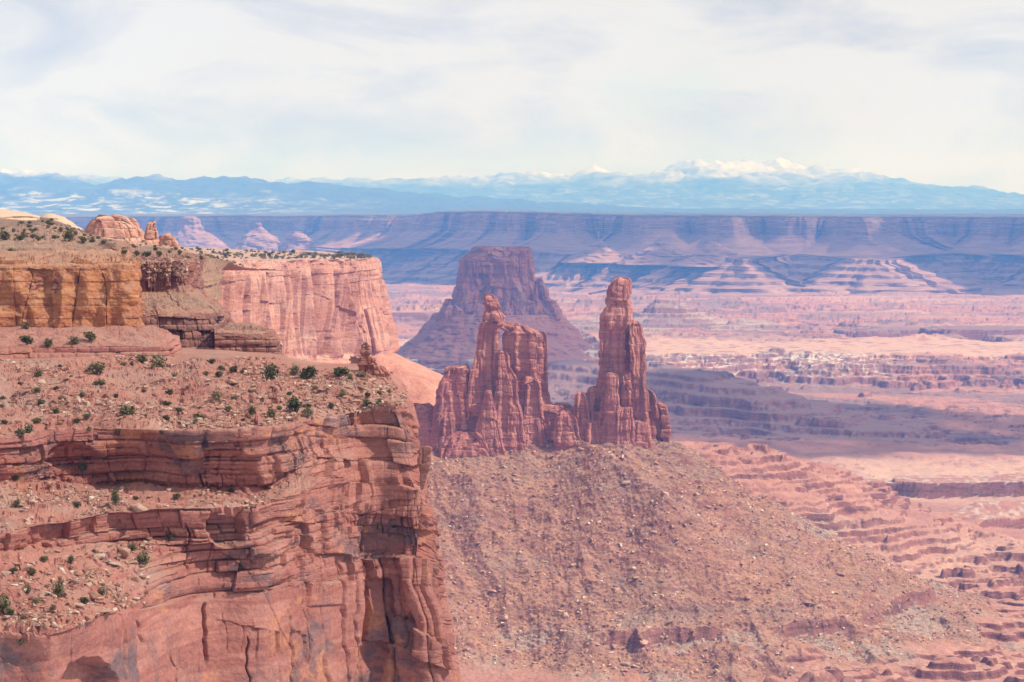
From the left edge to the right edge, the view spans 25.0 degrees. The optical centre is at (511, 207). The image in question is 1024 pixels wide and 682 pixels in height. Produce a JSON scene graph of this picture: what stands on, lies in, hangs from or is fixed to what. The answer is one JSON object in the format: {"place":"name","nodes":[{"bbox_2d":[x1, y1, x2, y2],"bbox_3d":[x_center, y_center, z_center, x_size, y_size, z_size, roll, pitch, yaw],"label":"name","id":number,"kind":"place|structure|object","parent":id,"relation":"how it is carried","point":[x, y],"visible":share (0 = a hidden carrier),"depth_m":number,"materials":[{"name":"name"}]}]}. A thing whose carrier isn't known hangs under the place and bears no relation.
{"place":"outdoors","nodes":[
{"label":"outdoors","id":0,"kind":"place"},
{"bbox_2d":[0,219,137,251],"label":"slickrock hill","id":1,"kind":"structure","parent":0,"point":[48,244],"depth_m":572.72,"materials":[{"name":"stone"}]},
{"bbox_2d":[0,230,10,239],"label":"shrub","id":2,"kind":"object","parent":1,"relation":"on","point":[4,235],"visible":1,"depth_m":577.24,"materials":[{"name":"green plant"}]},
{"bbox_2d":[62,228,74,241],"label":"shrub","id":3,"kind":"object","parent":1,"relation":"on","point":[68,235],"visible":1,"depth_m":570.99,"materials":[{"name":"green plant"}]},
{"bbox_2d":[79,236,86,242],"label":"shrub","id":4,"kind":"object","parent":1,"relation":"on","point":[83,239],"visible":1,"depth_m":571.84,"materials":[{"name":"green plant"}]},
{"bbox_2d":[0,249,144,327],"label":"yellow cliff","id":5,"kind":"structure","parent":0,"point":[59,288],"depth_m":429.49,"materials":[{"name":"stone"}]},
{"bbox_2d":[105,248,234,347],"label":"maroon cliff","id":6,"kind":"structure","parent":0,"point":[190,312],"depth_m":467.81,"materials":[{"name":"stone"}]},
{"bbox_2d":[141,251,151,256],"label":"shrub","id":7,"kind":"object","parent":6,"relation":"on","point":[147,253],"visible":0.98,"depth_m":502.42,"materials":[{"name":"green plant"}]},
{"bbox_2d":[125,241,287,301],"bbox_3d":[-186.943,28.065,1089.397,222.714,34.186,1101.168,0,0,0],"label":"scrub shelf","id":8,"kind":"object","parent":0,"point":[212,276],"visible":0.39,"depth_m":656.06,"materials":[{"name":"stone"}]},
{"bbox_2d":[0,209,39,220],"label":"white dome","id":9,"kind":"structure","parent":8,"relation":"on","point":[13,215],"depth_m":889.71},
{"bbox_2d":[39,213,82,229],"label":"white dome","id":10,"kind":"structure","parent":8,"relation":"on","point":[62,219],"depth_m":877.28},
{"bbox_2d":[85,214,144,241],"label":"pink outcrop","id":11,"kind":"object","parent":8,"relation":"on","point":[113,227],"visible":0.58,"depth_m":893.30,"materials":[{"name":"stone"}]},
{"bbox_2d":[141,221,159,243],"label":"pink outcrop","id":12,"kind":"object","parent":8,"relation":"on","point":[151,235],"visible":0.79,"depth_m":882.80,"materials":[{"name":"stone"}]},
{"bbox_2d":[158,233,178,247],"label":"pink outcrop","id":13,"kind":"object","parent":8,"relation":"on","point":[169,239],"visible":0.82,"depth_m":867.36,"materials":[{"name":"stone"}]},
{"bbox_2d":[1,218,371,267],"bbox_3d":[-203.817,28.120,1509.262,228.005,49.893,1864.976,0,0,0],"label":"scrub","id":14,"kind":"object","parent":8,"relation":"on","point":[210,255],"visible":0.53,"depth_m":813.42,"materials":[{"name":"green plant"}]},
{"bbox_2d":[0,348,460,681],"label":"cliff","id":15,"kind":"structure","parent":0,"point":[328,566],"depth_m":333.97,"materials":[{"name":"stone"}]},
{"bbox_2d":[0,592,10,613],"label":"shrub","id":16,"kind":"object","parent":15,"relation":"on","point":[5,604],"visible":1,"depth_m":275.25,"materials":[{"name":"green plant"}]},
{"bbox_2d":[1,571,11,575],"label":"boulder","id":17,"kind":"object","parent":15,"relation":"on","point":[5,573],"visible":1,"depth_m":286.37,"materials":[{"name":"stone"}]},
{"bbox_2d":[7,608,14,615],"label":"shrub","id":18,"kind":"object","parent":15,"relation":"on","point":[10,612],"visible":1,"depth_m":275.20,"materials":[{"name":"green plant"}]},
{"bbox_2d":[8,567,17,573],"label":"shrub","id":19,"kind":"object","parent":15,"relation":"on","point":[13,570],"visible":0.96,"depth_m":289.87,"materials":[{"name":"green plant"}]},
{"bbox_2d":[13,499,19,507],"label":"shrub","id":20,"kind":"object","parent":15,"relation":"on","point":[16,503],"visible":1,"depth_m":310.66,"materials":[{"name":"green plant"}]},
{"bbox_2d":[13,427,24,437],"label":"shrub","id":21,"kind":"object","parent":15,"relation":"on","point":[18,431],"visible":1,"depth_m":323.33,"materials":[{"name":"green plant"}]},
{"bbox_2d":[22,584,30,593],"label":"shrub","id":22,"kind":"object","parent":15,"relation":"on","point":[28,588],"visible":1,"depth_m":283.43,"materials":[{"name":"green plant"}]},
{"bbox_2d":[24,424,33,432],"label":"shrub","id":23,"kind":"object","parent":15,"relation":"on","point":[28,428],"visible":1,"depth_m":328.39,"materials":[{"name":"green plant"}]},
{"bbox_2d":[28,567,36,575],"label":"shrub","id":24,"kind":"object","parent":15,"relation":"on","point":[32,571],"visible":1,"depth_m":292.62,"materials":[{"name":"green plant"}]},
{"bbox_2d":[31,597,39,603],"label":"shrub","id":25,"kind":"object","parent":15,"relation":"on","point":[36,600],"visible":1,"depth_m":278.12,"materials":[{"name":"green plant"}]},
{"bbox_2d":[31,417,42,422],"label":"shrub","id":26,"kind":"object","parent":15,"relation":"on","point":[36,419],"visible":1,"depth_m":336.34,"materials":[{"name":"green plant"}]},
{"bbox_2d":[33,387,41,392],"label":"shrub","id":27,"kind":"object","parent":15,"relation":"on","point":[37,390],"visible":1,"depth_m":360.92,"materials":[{"name":"green plant"}]},
{"bbox_2d":[33,369,42,375],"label":"shrub","id":28,"kind":"object","parent":15,"relation":"on","point":[37,373],"visible":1,"depth_m":378.53,"materials":[{"name":"green plant"}]},
{"bbox_2d":[36,398,45,403],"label":"shrub","id":29,"kind":"object","parent":15,"relation":"on","point":[42,401],"visible":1,"depth_m":355.93,"materials":[{"name":"green plant"}]},
{"bbox_2d":[39,591,47,596],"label":"boulder","id":30,"kind":"object","parent":15,"relation":"on","point":[43,593],"visible":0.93,"depth_m":285.60,"materials":[{"name":"stone"}]},
{"bbox_2d":[40,556,47,561],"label":"shrub","id":31,"kind":"object","parent":15,"relation":"on","point":[44,558],"visible":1,"depth_m":298.12,"materials":[{"name":"green plant"}]},
{"bbox_2d":[49,604,56,609],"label":"shrub","id":32,"kind":"object","parent":15,"relation":"on","point":[53,606],"visible":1,"depth_m":277.72,"materials":[{"name":"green plant"}]},
{"bbox_2d":[51,407,59,413],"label":"shrub","id":33,"kind":"object","parent":15,"relation":"on","point":[55,410],"visible":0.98,"depth_m":344.04,"materials":[{"name":"green plant"}]},
{"bbox_2d":[51,579,65,597],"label":"shrub","id":34,"kind":"object","parent":15,"relation":"on","point":[59,588],"visible":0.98,"depth_m":285.22,"materials":[{"name":"green plant"}]},
{"bbox_2d":[58,395,70,398],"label":"boulder","id":35,"kind":"object","parent":15,"relation":"on","point":[64,396],"visible":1,"depth_m":357.82,"materials":[{"name":"stone"}]},
{"bbox_2d":[67,555,74,563],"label":"shrub","id":36,"kind":"object","parent":15,"relation":"on","point":[70,559],"visible":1,"depth_m":298.91,"materials":[{"name":"green plant"}]},
{"bbox_2d":[72,501,80,506],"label":"shrub","id":37,"kind":"object","parent":15,"relation":"on","point":[77,503],"visible":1,"depth_m":314.15,"materials":[{"name":"green plant"}]},
{"bbox_2d":[73,570,82,575],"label":"boulder","id":38,"kind":"object","parent":15,"relation":"on","point":[78,573],"visible":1,"depth_m":298.04,"materials":[{"name":"stone"}]},
{"bbox_2d":[73,603,84,608],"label":"boulder","id":39,"kind":"object","parent":15,"relation":"on","point":[80,605],"visible":1,"depth_m":284.88,"materials":[{"name":"stone"}]},
{"bbox_2d":[77,462,86,474],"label":"shrub","id":40,"kind":"object","parent":15,"relation":"on","point":[83,467],"visible":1,"depth_m":334.34,"materials":[{"name":"green plant"}]},
{"bbox_2d":[77,597,89,603],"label":"shrub","id":41,"kind":"object","parent":15,"relation":"on","point":[84,600],"visible":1,"depth_m":287.16,"materials":[{"name":"green plant"}]},
{"bbox_2d":[83,413,90,419],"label":"shrub","id":42,"kind":"object","parent":15,"relation":"on","point":[87,415],"visible":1,"depth_m":340.22,"materials":[{"name":"green plant"}]},
{"bbox_2d":[85,615,92,619],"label":"boulder","id":43,"kind":"object","parent":15,"relation":"on","point":[89,617],"visible":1,"depth_m":281.60,"materials":[{"name":"stone"}]},
{"bbox_2d":[0,325,181,357],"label":"rock step","id":44,"kind":"object","parent":15,"relation":"on","point":[146,340],"visible":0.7,"depth_m":406.49,"materials":[{"name":"stone"}]},
{"bbox_2d":[21,321,29,328],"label":"shrub","id":45,"kind":"object","parent":44,"relation":"on","point":[24,325],"visible":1,"depth_m":417.98,"materials":[{"name":"green plant"}]},
{"bbox_2d":[19,335,33,344],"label":"shrub","id":46,"kind":"object","parent":44,"relation":"on","point":[26,339],"visible":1,"depth_m":401.96,"materials":[{"name":"green plant"}]},
{"bbox_2d":[43,338,52,347],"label":"shrub","id":47,"kind":"object","parent":44,"relation":"on","point":[48,343],"visible":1,"depth_m":401.40,"materials":[{"name":"green plant"}]},
{"bbox_2d":[68,336,79,343],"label":"shrub","id":48,"kind":"object","parent":44,"relation":"on","point":[73,340],"visible":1,"depth_m":403.55,"materials":[{"name":"green plant"}]},
{"bbox_2d":[83,331,96,341],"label":"shrub","id":49,"kind":"object","parent":44,"relation":"on","point":[89,335],"visible":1,"depth_m":404.68,"materials":[{"name":"green plant"}]},
{"bbox_2d":[85,361,104,373],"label":"shrub","id":50,"kind":"object","parent":15,"relation":"on","point":[96,368],"visible":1,"depth_m":378.95,"materials":[{"name":"green plant"}]},
{"bbox_2d":[89,591,100,599],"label":"boulder","id":51,"kind":"object","parent":15,"relation":"on","point":[94,595],"visible":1,"depth_m":291.86,"materials":[{"name":"stone"}]},
{"bbox_2d":[77,602,113,612],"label":"boulder","id":52,"kind":"object","parent":15,"relation":"on","point":[98,609],"visible":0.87,"depth_m":287.95,"materials":[{"name":"stone"}]},
{"bbox_2d":[93,553,104,558],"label":"boulder","id":53,"kind":"object","parent":15,"relation":"on","point":[100,555],"visible":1,"depth_m":305.28,"materials":[{"name":"stone"}]},
{"bbox_2d":[92,379,106,385],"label":"shrub","id":54,"kind":"object","parent":15,"relation":"on","point":[99,382],"visible":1,"depth_m":368.96,"materials":[{"name":"green plant"}]},
{"bbox_2d":[98,586,106,594],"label":"shrub","id":55,"kind":"object","parent":15,"relation":"on","point":[102,590],"visible":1,"depth_m":294.19,"materials":[{"name":"green plant"}]},
{"bbox_2d":[108,561,120,565],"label":"boulder","id":56,"kind":"object","parent":15,"relation":"on","point":[115,563],"visible":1,"depth_m":306.14,"materials":[{"name":"stone"}]},
{"bbox_2d":[111,486,119,504],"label":"shrub","id":57,"kind":"object","parent":15,"relation":"on","point":[114,496],"visible":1,"depth_m":317.86,"materials":[{"name":"green plant"}]},
{"bbox_2d":[118,547,130,556],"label":"boulder","id":58,"kind":"object","parent":15,"relation":"on","point":[124,551],"visible":1,"depth_m":310.43,"materials":[{"name":"stone"}]},
{"bbox_2d":[118,405,136,415],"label":"shrub","id":59,"kind":"object","parent":15,"relation":"on","point":[126,410],"visible":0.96,"depth_m":340.37,"materials":[{"name":"green plant"}]},
{"bbox_2d":[127,543,136,550],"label":"shrub","id":60,"kind":"object","parent":15,"relation":"on","point":[132,547],"visible":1,"depth_m":313.18,"materials":[{"name":"green plant"}]},
{"bbox_2d":[128,576,139,581],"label":"boulder","id":61,"kind":"object","parent":15,"relation":"on","point":[135,578],"visible":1,"depth_m":304.91,"materials":[{"name":"stone"}]},
{"bbox_2d":[130,503,149,511],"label":"boulder","id":62,"kind":"object","parent":15,"relation":"on","point":[137,507],"visible":1,"depth_m":315.98,"materials":[{"name":"stone"}]},
{"bbox_2d":[134,354,147,362],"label":"shrub","id":63,"kind":"object","parent":15,"relation":"on","point":[141,359],"visible":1,"depth_m":394.51,"materials":[{"name":"green plant"}]},
{"bbox_2d":[134,550,149,564],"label":"shrub","id":64,"kind":"object","parent":15,"relation":"on","point":[144,558],"visible":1,"depth_m":310.10,"materials":[{"name":"green plant"}]},
{"bbox_2d":[140,550,156,561],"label":"boulder","id":65,"kind":"object","parent":15,"relation":"on","point":[152,556],"visible":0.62,"depth_m":313.77,"materials":[{"name":"stone"}]},
{"bbox_2d":[149,353,166,368],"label":"shrub","id":66,"kind":"object","parent":15,"relation":"on","point":[156,360],"visible":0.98,"depth_m":387.69,"materials":[{"name":"green plant"}]},
{"bbox_2d":[165,389,172,394],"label":"shrub","id":67,"kind":"object","parent":15,"relation":"on","point":[169,391],"visible":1,"depth_m":365.53,"materials":[{"name":"green plant"}]},
{"bbox_2d":[164,534,174,540],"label":"shrub","id":68,"kind":"object","parent":15,"relation":"on","point":[170,537],"visible":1,"depth_m":319.06,"materials":[{"name":"green plant"}]},
{"bbox_2d":[172,493,180,499],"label":"shrub","id":69,"kind":"object","parent":15,"relation":"on","point":[177,496],"visible":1,"depth_m":327.74,"materials":[{"name":"green plant"}]},
{"bbox_2d":[192,413,205,417],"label":"shrub","id":70,"kind":"object","parent":15,"relation":"on","point":[197,415],"visible":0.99,"depth_m":344.52,"materials":[{"name":"green plant"}]},
{"bbox_2d":[211,389,222,399],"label":"shrub","id":71,"kind":"object","parent":15,"relation":"on","point":[215,394],"visible":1,"depth_m":359.27,"materials":[{"name":"green plant"}]},
{"bbox_2d":[214,370,223,377],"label":"shrub","id":72,"kind":"object","parent":15,"relation":"on","point":[219,373],"visible":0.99,"depth_m":380.12,"materials":[{"name":"green plant"}]},
{"bbox_2d":[224,404,232,411],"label":"shrub","id":73,"kind":"object","parent":15,"relation":"on","point":[228,409],"visible":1,"depth_m":350.24,"materials":[{"name":"green plant"}]},
{"bbox_2d":[226,379,239,383],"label":"boulder","id":74,"kind":"object","parent":15,"relation":"on","point":[230,381],"visible":1,"depth_m":371.20,"materials":[{"name":"stone"}]},
{"bbox_2d":[229,365,237,372],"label":"shrub","id":75,"kind":"object","parent":15,"relation":"on","point":[232,368],"visible":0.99,"depth_m":386.66,"materials":[{"name":"green plant"}]},
{"bbox_2d":[214,322,281,354],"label":"rock buttress","id":76,"kind":"object","parent":15,"relation":"on","point":[246,337],"visible":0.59,"depth_m":434.21,"materials":[{"name":"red stone"}]},
{"bbox_2d":[248,387,256,392],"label":"boulder","id":77,"kind":"object","parent":15,"relation":"on","point":[253,390],"visible":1,"depth_m":364.03,"materials":[{"name":"stone"}]},
{"bbox_2d":[248,405,257,414],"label":"shrub","id":78,"kind":"object","parent":15,"relation":"on","point":[251,411],"visible":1,"depth_m":346.51,"materials":[{"name":"green plant"}]},
{"bbox_2d":[261,362,278,379],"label":"shrub","id":79,"kind":"object","parent":15,"relation":"on","point":[270,370],"visible":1,"depth_m":374.67,"materials":[{"name":"green plant"}]},
{"bbox_2d":[266,407,276,417],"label":"shrub","id":80,"kind":"object","parent":15,"relation":"on","point":[271,413],"visible":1,"depth_m":346.78,"materials":[{"name":"green plant"}]},
{"bbox_2d":[283,396,301,411],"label":"shrub","id":81,"kind":"object","parent":15,"relation":"on","point":[294,404],"visible":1,"depth_m":350.63,"materials":[{"name":"green plant"}]},
{"bbox_2d":[289,364,299,374],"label":"shrub","id":82,"kind":"object","parent":15,"relation":"on","point":[294,370],"visible":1,"depth_m":383.62,"materials":[{"name":"green plant"}]},
{"bbox_2d":[301,406,313,416],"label":"shrub","id":83,"kind":"object","parent":15,"relation":"on","point":[308,411],"visible":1,"depth_m":347.25,"materials":[{"name":"green plant"}]},
{"bbox_2d":[299,364,317,378],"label":"shrub","id":84,"kind":"object","parent":15,"relation":"on","point":[309,372],"visible":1,"depth_m":382.02,"materials":[{"name":"green plant"}]},
{"bbox_2d":[331,366,350,376],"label":"shrub","id":85,"kind":"object","parent":15,"relation":"on","point":[338,371],"visible":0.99,"depth_m":383.17,"materials":[{"name":"green plant"}]},
{"bbox_2d":[339,388,347,396],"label":"shrub","id":86,"kind":"object","parent":15,"relation":"on","point":[342,393],"visible":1,"depth_m":368.46,"materials":[{"name":"green plant"}]},
{"bbox_2d":[356,371,367,376],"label":"shrub","id":87,"kind":"object","parent":15,"relation":"on","point":[361,373],"visible":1,"depth_m":386.10,"materials":[{"name":"green plant"}]},
{"bbox_2d":[357,342,375,372],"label":"rock pinnacle","id":88,"kind":"object","parent":15,"relation":"on","point":[366,360],"visible":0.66,"depth_m":391.11,"materials":[{"name":"stone"}]},
{"bbox_2d":[368,362,391,378],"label":"edge block","id":89,"kind":"structure","parent":15,"relation":"on","point":[378,370],"depth_m":390.89,"materials":[{"name":"stone"}]},
{"bbox_2d":[417,445,432,489],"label":"rock slab","id":90,"kind":"object","parent":15,"relation":"attached to","point":[423,459],"visible":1,"depth_m":351.75,"materials":[{"name":"red stone"}]},
{"bbox_2d":[0,219,982,681],"bbox_3d":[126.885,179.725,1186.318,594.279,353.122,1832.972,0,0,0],"label":"rubble","id":91,"kind":"object","parent":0,"point":[120,599],"visible":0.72,"depth_m":376.60,"materials":[{"name":"stone"}]},
{"bbox_2d":[363,398,370,406],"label":"shrub","id":92,"kind":"object","parent":91,"relation":"on","point":[367,402],"visible":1,"depth_m":361.19,"materials":[{"name":"green plant"}]},
{"bbox_2d":[0,157,1023,209],"bbox_3d":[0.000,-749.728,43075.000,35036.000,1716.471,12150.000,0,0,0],"label":"mountains","id":93,"kind":"structure","parent":0,"point":[778,182],"depth_m":42679.35,"materials":[{"name":"stone"}]},
{"bbox_2d":[0,172,1023,213],"bbox_3d":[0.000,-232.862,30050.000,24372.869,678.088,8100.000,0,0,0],"label":"hills","id":94,"kind":"structure","parent":0,"point":[54,193],"depth_m":29458.66,"materials":[{"name":"stone"}]},
{"bbox_2d":[0,0,1023,193],"label":"sky","id":95,"kind":"structure","parent":0,"point":[926,92],"materials":[{"name":"white"}]},
{"bbox_2d":[385,283,1023,681],"bbox_3d":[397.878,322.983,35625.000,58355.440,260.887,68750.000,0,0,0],"label":"ground","id":96,"kind":"structure","parent":0,"point":[887,425],"depth_m":2044.02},
{"bbox_2d":[173,216,229,248],"bbox_3d":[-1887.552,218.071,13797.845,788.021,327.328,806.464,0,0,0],"label":"butte","id":97,"kind":"object","parent":96,"relation":"on","point":[191,232],"visible":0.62,"depth_m":13713.47,"materials":[{"name":"stone"}]},
{"bbox_2d":[231,223,282,251],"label":"butte","id":98,"kind":"object","parent":96,"relation":"on","point":[259,237],"visible":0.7,"depth_m":12906.68,"materials":[{"name":"stone"}]},
{"bbox_2d":[279,232,318,251],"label":"butte","id":99,"kind":"object","parent":96,"relation":"on","point":[299,240],"visible":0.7,"depth_m":12842.24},
{"bbox_2d":[185,247,443,405],"bbox_3d":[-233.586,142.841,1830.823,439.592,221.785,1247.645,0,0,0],"label":"mesa","id":100,"kind":"structure","parent":96,"relation":"on","point":[329,310],"depth_m":2068.95,"materials":[{"name":"pink stone"}]},
{"bbox_2d":[413,294,551,458],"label":"arched rock tower","id":101,"kind":"structure","parent":96,"relation":"on","point":[492,401],"depth_m":1986.33,"materials":[{"name":"stone"}]},
{"bbox_2d":[396,246,591,368],"bbox_3d":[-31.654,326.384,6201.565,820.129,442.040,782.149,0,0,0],"label":"butte","id":102,"kind":"object","parent":96,"relation":"on","point":[445,336],"visible":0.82,"depth_m":6098.98,"materials":[{"name":"stone"}]},
{"bbox_2d":[34,209,1023,298],"bbox_3d":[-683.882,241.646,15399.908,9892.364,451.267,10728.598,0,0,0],"label":"mesa wall","id":103,"kind":"structure","parent":96,"relation":"on","point":[794,253],"depth_m":12331.89,"materials":[{"name":"stone"}]},
{"bbox_2d":[543,386,603,450],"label":"rock saddle","id":104,"kind":"object","parent":96,"relation":"on","point":[566,424],"visible":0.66,"depth_m":1981.16,"materials":[{"name":"stone"}]},
{"bbox_2d":[560,231,624,262],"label":"butte","id":105,"kind":"object","parent":96,"relation":"on","point":[599,251],"visible":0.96,"depth_m":11903.76,"materials":[{"name":"stone"}]},
{"bbox_2d":[596,277,670,449],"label":"rock tower","id":106,"kind":"structure","parent":96,"relation":"on","point":[633,412],"depth_m":1984.76,"materials":[{"name":"stone"}]},
{"bbox_2d":[640,639,647,645],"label":"boulder","id":107,"kind":"object","parent":96,"relation":"on","point":[644,642],"visible":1,"depth_m":1731.09,"materials":[{"name":"stone"}]},
{"bbox_2d":[616,239,685,264],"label":"butte","id":108,"kind":"object","parent":96,"relation":"on","point":[659,252],"visible":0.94,"depth_m":11652.44,"materials":[{"name":"stone"}]},
{"bbox_2d":[669,242,739,266],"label":"butte","id":109,"kind":"object","parent":96,"relation":"on","point":[712,254],"visible":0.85,"depth_m":11377.48,"materials":[{"name":"stone"}]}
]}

